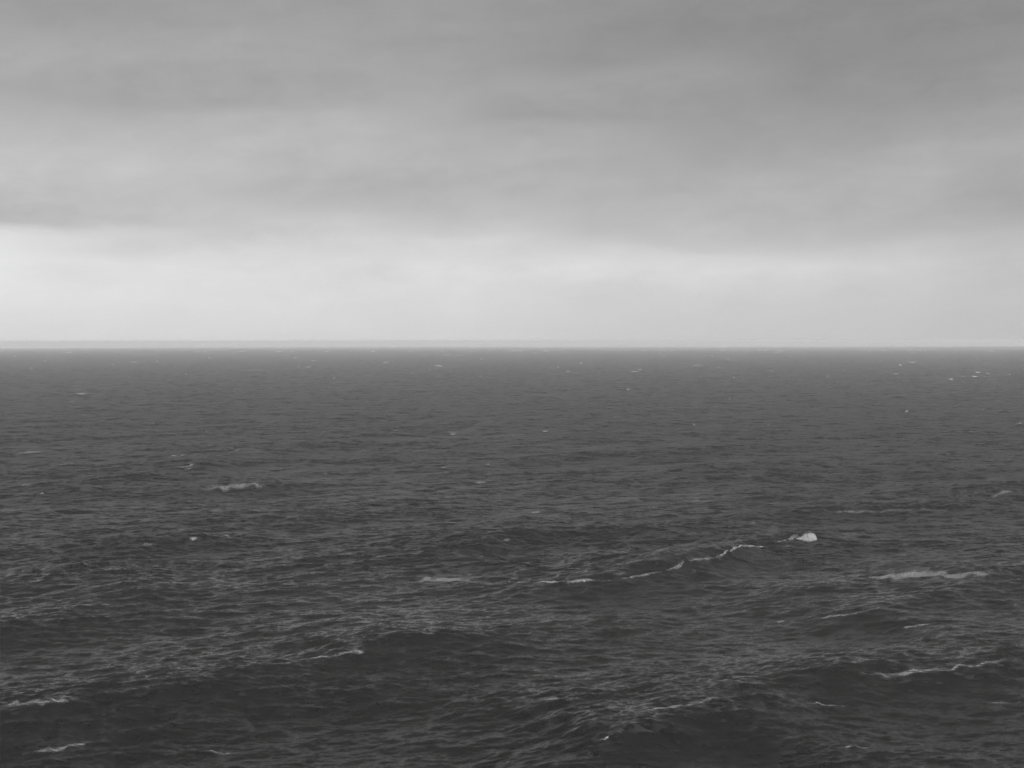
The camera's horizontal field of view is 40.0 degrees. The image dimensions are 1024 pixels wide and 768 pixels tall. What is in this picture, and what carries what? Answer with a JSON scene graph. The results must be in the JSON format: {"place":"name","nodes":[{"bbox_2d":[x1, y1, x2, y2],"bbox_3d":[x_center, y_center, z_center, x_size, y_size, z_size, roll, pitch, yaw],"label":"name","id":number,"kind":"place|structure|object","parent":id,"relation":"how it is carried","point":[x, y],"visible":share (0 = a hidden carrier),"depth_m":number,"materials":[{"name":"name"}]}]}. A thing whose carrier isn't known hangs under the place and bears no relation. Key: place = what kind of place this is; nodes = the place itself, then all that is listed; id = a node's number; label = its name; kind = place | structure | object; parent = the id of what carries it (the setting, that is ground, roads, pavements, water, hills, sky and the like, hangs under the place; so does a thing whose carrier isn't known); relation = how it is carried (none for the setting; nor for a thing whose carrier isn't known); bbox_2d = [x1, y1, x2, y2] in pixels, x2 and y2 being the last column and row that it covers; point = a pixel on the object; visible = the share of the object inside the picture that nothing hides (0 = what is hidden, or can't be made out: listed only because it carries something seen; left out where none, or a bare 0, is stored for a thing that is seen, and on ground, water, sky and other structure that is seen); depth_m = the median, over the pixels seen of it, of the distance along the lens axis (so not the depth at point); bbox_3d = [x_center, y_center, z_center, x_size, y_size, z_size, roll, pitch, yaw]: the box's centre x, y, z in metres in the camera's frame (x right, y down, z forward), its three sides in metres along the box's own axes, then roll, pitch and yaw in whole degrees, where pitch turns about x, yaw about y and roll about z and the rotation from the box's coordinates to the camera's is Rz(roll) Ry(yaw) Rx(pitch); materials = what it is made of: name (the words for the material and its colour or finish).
{"place":"outdoors","nodes":[
{"label":"outdoors","id":0,"kind":"place"},
{"bbox_2d":[0,341,1023,767],"bbox_3d":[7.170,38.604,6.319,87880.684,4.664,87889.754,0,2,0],"label":"sea","id":1,"kind":"structure","parent":0,"point":[234,617],"depth_m":259.31,"materials":[{"name":"liquid"}]},
{"bbox_2d":[9,698,65,705],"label":"foam trail","id":2,"kind":"object","parent":1,"relation":"on","point":[44,701],"visible":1,"depth_m":148.10,"materials":[{"name":"grey liquid"}]},
{"bbox_2d":[40,743,83,751],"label":"foam trail","id":3,"kind":"object","parent":1,"relation":"on","point":[61,748],"visible":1,"depth_m":137.54,"materials":[{"name":"white liquid"}]},
{"bbox_2d":[204,483,260,491],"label":"foam trail","id":4,"kind":"object","parent":1,"relation":"on","point":[223,488],"visible":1,"depth_m":376.18,"materials":[{"name":"grey liquid"}]},
{"bbox_2d":[312,650,362,657],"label":"foam trail","id":5,"kind":"object","parent":1,"relation":"on","point":[341,653],"visible":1,"depth_m":170.63,"materials":[{"name":"grey liquid"}]},
{"bbox_2d":[412,577,470,582],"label":"foam trail","id":6,"kind":"object","parent":1,"relation":"on","point":[440,579],"visible":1,"depth_m":236.49,"materials":[{"name":"grey liquid"}]},
{"bbox_2d":[518,579,590,582],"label":"foam trail","id":7,"kind":"object","parent":1,"relation":"on","point":[584,580],"visible":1,"depth_m":225.56,"materials":[{"name":"grey liquid"}]},
{"bbox_2d":[647,698,709,709],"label":"foam trail","id":8,"kind":"object","parent":1,"relation":"on","point":[673,706],"visible":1,"depth_m":145.32,"materials":[{"name":"grey liquid"}]},
{"bbox_2d":[720,544,762,556],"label":"whitecap","id":9,"kind":"object","parent":1,"relation":"on","point":[738,546],"visible":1,"depth_m":257.83,"materials":[{"name":"grey liquid"}]},
{"bbox_2d":[797,531,816,540],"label":"wave splash","id":10,"kind":"object","parent":1,"relation":"on","point":[809,537],"visible":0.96,"depth_m":272.08,"materials":[{"name":"white liquid"}]},
{"bbox_2d":[821,606,880,618],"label":"foam trail","id":11,"kind":"object","parent":1,"relation":"on","point":[841,615],"visible":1,"depth_m":200.82,"materials":[{"name":"grey liquid"}]},
{"bbox_2d":[871,571,986,579],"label":"foam trail","id":12,"kind":"object","parent":1,"relation":"on","point":[904,575],"visible":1,"depth_m":232.37,"materials":[{"name":"grey liquid"}]},
{"bbox_2d":[880,662,993,675],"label":"foam trail","id":13,"kind":"object","parent":1,"relation":"on","point":[905,673],"visible":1,"depth_m":162.77,"materials":[{"name":"grey liquid"}]},
{"bbox_2d":[0,0,1023,342],"label":"sky","id":14,"kind":"structure","parent":0,"point":[171,171],"materials":[{"name":"grey"}]}
]}

